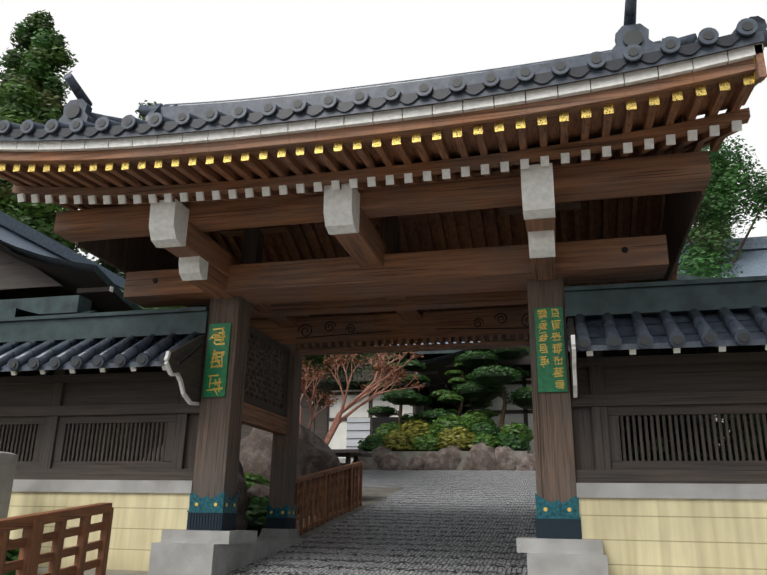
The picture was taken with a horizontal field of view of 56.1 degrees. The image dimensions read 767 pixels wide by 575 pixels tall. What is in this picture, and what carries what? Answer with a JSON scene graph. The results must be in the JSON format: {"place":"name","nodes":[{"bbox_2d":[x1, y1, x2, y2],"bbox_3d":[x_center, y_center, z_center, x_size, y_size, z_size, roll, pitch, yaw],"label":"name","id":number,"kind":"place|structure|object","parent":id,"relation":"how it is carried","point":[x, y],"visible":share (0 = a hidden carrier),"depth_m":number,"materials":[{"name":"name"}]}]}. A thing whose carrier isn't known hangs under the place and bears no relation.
{"place":"outdoors","nodes":[
{"label":"outdoors","id":0,"kind":"place"},
{"bbox_2d":[37,487,405,574],"bbox_3d":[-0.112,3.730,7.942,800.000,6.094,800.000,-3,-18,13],"label":"ground","id":1,"kind":"structure","parent":0,"point":[371,496],"depth_m":13.47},
{"bbox_2d":[0,451,17,518],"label":"marker","id":2,"kind":"object","parent":1,"relation":"on","point":[8,461],"visible":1,"depth_m":8.76,"materials":[{"name":"stone"}]},
{"bbox_2d":[0,51,18,109],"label":"tree","id":3,"kind":"object","parent":1,"relation":"on","point":[2,76],"depth_m":58.48,"materials":[{"name":"green plant"}]},
{"bbox_2d":[0,9,63,217],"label":"tree","id":4,"kind":"object","parent":1,"relation":"on","point":[35,21],"visible":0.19,"depth_m":52.07,"materials":[{"name":"green plant"}]},
{"bbox_2d":[0,28,87,256],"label":"tree","id":5,"kind":"object","parent":1,"relation":"on","point":[37,95],"visible":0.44,"depth_m":44.49,"materials":[{"name":"green plant"}]},
{"bbox_2d":[0,503,113,574],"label":"fence","id":6,"kind":"object","parent":1,"relation":"on","point":[28,544],"visible":1,"depth_m":7.03,"materials":[{"name":"brown wood"}]},
{"bbox_2d":[0,211,164,460],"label":"neighbouring building","id":7,"kind":"structure","parent":1,"relation":"on","point":[34,263],"depth_m":15.97,"materials":[{"name":"tile"}]},
{"bbox_2d":[0,295,98,317],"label":"roof","id":8,"kind":"structure","parent":7,"relation":"attached to","point":[55,305],"depth_m":14.17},
{"bbox_2d":[0,307,208,570],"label":"wall","id":9,"kind":"structure","parent":1,"relation":"on","point":[60,375],"depth_m":9.31,"materials":[{"name":"wood"}]},
{"bbox_2d":[86,100,157,278],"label":"tree","id":10,"kind":"object","parent":1,"relation":"on","point":[102,263],"depth_m":54.58,"materials":[{"name":"green plant"}]},
{"bbox_2d":[100,284,313,364],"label":"building wall","id":11,"kind":"structure","parent":1,"relation":"on","point":[143,308],"depth_m":18.63,"materials":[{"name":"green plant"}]},
{"bbox_2d":[294,462,362,534],"bbox_3d":[-0.980,3.769,12.990,0.125,1.520,4.122,-3,-18,13],"label":"fence","id":12,"kind":"object","parent":1,"relation":"on","point":[345,477],"visible":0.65,"depth_m":12.79,"materials":[{"name":"brown wood"}]},
{"bbox_2d":[242,344,424,444],"bbox_3d":[-1.316,2.908,16.918,4.499,4.030,3.478,4,-18,-8],"label":"bare tree","id":13,"kind":"object","parent":1,"relation":"on","point":[381,369],"visible":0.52,"depth_m":16.93,"materials":[{"name":"beige plant"}]},
{"bbox_2d":[143,424,534,529],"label":"rocks","id":14,"kind":"object","parent":1,"relation":"on","point":[315,453],"visible":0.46,"depth_m":13.96,"materials":[{"name":"grey stone"}]},
{"bbox_2d":[301,345,389,395],"bbox_3d":[-2.622,1.864,21.485,7.001,7.705,5.259,11,-20,-29],"label":"tree","id":15,"kind":"object","parent":1,"relation":"on","point":[317,359],"visible":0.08,"depth_m":22.86,"materials":[{"name":"red plant"}]},
{"bbox_2d":[332,449,371,486],"bbox_3d":[-1.613,4.195,15.759,2.500,1.165,1.100,-3,-18,13],"label":"bench","id":16,"kind":"object","parent":1,"relation":"on","point":[348,454],"visible":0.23,"depth_m":15.37,"materials":[{"name":"grey stone"}]},
{"bbox_2d":[148,528,608,574],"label":"plinths","id":17,"kind":"object","parent":1,"relation":"on","point":[190,552],"visible":0.81,"depth_m":8.13,"materials":[{"name":"stone"}]},
{"bbox_2d":[53,151,711,508],"bbox_3d":[0.114,0.901,9.580,7.400,4.490,5.170,-3,-18,13],"label":"gate frame","id":18,"kind":"object","parent":17,"relation":"on","point":[283,317],"visible":0.94,"depth_m":8.71,"materials":[{"name":"brown wood"}]},
{"bbox_2d":[0,74,754,312],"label":"rafters","id":19,"kind":"object","parent":18,"relation":"on","point":[143,173],"visible":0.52,"depth_m":7.60,"materials":[{"name":"brown wood"}]},
{"bbox_2d":[0,43,763,198],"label":"eave boards","id":20,"kind":"object","parent":19,"relation":"on","point":[687,76],"visible":0.81,"depth_m":6.95,"materials":[{"name":"brown wood"}]},
{"bbox_2d":[0,0,766,181],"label":"roof tiles","id":21,"kind":"object","parent":20,"relation":"on","point":[635,48],"visible":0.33,"depth_m":7.01,"materials":[{"name":"grey tile"}]},
{"bbox_2d":[42,82,753,285],"bbox_3d":[0.118,-0.827,10.019,8.000,1.563,6.200,-3,-18,13],"label":"sheathing","id":22,"kind":"object","parent":19,"relation":"on","point":[553,130],"visible":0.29,"depth_m":9.99,"materials":[{"name":"brown wood"}]},
{"bbox_2d":[203,307,567,396],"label":"signs","id":23,"kind":"object","parent":18,"relation":"attached to","point":[550,354],"visible":1,"depth_m":8.28,"materials":[{"name":"green wood"}]},
{"bbox_2d":[76,44,766,307],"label":"bargeboards","id":24,"kind":"object","parent":18,"relation":"on","point":[137,254],"visible":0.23,"depth_m":9.65,"materials":[{"name":"brown wood"}]},
{"bbox_2d":[186,490,581,538],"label":"shoes","id":25,"kind":"object","parent":17,"relation":"on","point":[556,519],"visible":0.9,"depth_m":8.54,"materials":[{"name":"blue metal"}]},
{"bbox_2d":[301,345,460,462],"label":"building","id":26,"kind":"structure","parent":1,"relation":"on","point":[356,426],"depth_m":30.33,"materials":[{"name":"paint"}]},
{"bbox_2d":[3,414,766,574],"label":"shrubs","id":27,"kind":"object","parent":1,"relation":"on","point":[256,514],"visible":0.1,"depth_m":8.61,"materials":[{"name":"green plant"}]},
{"bbox_2d":[241,341,530,440],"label":"building","id":28,"kind":"structure","parent":1,"relation":"on","point":[317,428],"depth_m":35.96,"materials":[{"name":"stone"}]},
{"bbox_2d":[360,431,529,469],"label":"island","id":29,"kind":"structure","parent":1,"relation":"on","point":[406,456],"depth_m":23.64,"materials":[{"name":"grey stone"}]},
{"bbox_2d":[366,352,443,424],"bbox_3d":[0.710,4.042,26.766,2.696,3.592,3.165,12,-21,-31],"label":"topiary","id":30,"kind":"object","parent":29,"relation":"on","point":[401,397],"visible":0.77,"depth_m":26.43,"materials":[{"name":"green plant"}]},
{"bbox_2d":[357,408,533,451],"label":"garden shrubs","id":31,"kind":"object","parent":29,"relation":"on","point":[466,432],"visible":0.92,"depth_m":24.37,"materials":[{"name":"green plant"}]},
{"bbox_2d":[429,363,498,417],"bbox_3d":[3.057,4.261,27.243,2.615,2.788,2.888,-3,-18,13],"label":"topiary","id":32,"kind":"object","parent":29,"relation":"on","point":[447,396],"visible":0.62,"depth_m":27.04,"materials":[{"name":"green plant"}]},
{"bbox_2d":[452,340,532,429],"bbox_3d":[4.512,2.962,26.524,3.825,4.837,3.460,7,-19,-19],"label":"topiary","id":33,"kind":"object","parent":29,"relation":"on","point":[489,383],"visible":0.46,"depth_m":25.81,"materials":[{"name":"green plant"}]},
{"bbox_2d":[417,339,534,454],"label":"building","id":34,"kind":"structure","parent":1,"relation":"on","point":[435,370],"depth_m":27.93,"materials":[{"name":"paint"}]},
{"bbox_2d":[564,275,766,574],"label":"wall","id":35,"kind":"structure","parent":1,"relation":"on","point":[681,348],"depth_m":7.68,"materials":[{"name":"wood"}]},
{"bbox_2d":[687,207,740,240],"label":"tree","id":36,"kind":"object","parent":1,"relation":"on","point":[726,234],"depth_m":56.00,"materials":[{"name":"green plant"}]},
{"bbox_2d":[676,236,766,444],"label":"building","id":37,"kind":"structure","parent":1,"relation":"on","point":[754,261],"depth_m":19.61,"materials":[{"name":"paint"}]},
{"bbox_2d":[677,134,766,277],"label":"tree","id":38,"kind":"object","parent":1,"relation":"on","point":[725,179],"visible":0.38,"depth_m":19.44,"materials":[{"name":"green plant"}]},
{"bbox_2d":[225,470,536,574],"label":"paved path","id":39,"kind":"structure","parent":0,"point":[450,522],"depth_m":11.44,"materials":[{"name":"grey gravel"}]},
{"bbox_2d":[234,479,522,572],"bbox_3d":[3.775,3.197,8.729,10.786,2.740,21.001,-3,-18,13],"label":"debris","id":40,"kind":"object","parent":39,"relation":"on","point":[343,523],"visible":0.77,"depth_m":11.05,"materials":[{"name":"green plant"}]},
{"bbox_2d":[0,0,766,260],"label":"sky","id":41,"kind":"structure","parent":0,"point":[128,53],"materials":[{"name":"white"}]}
]}

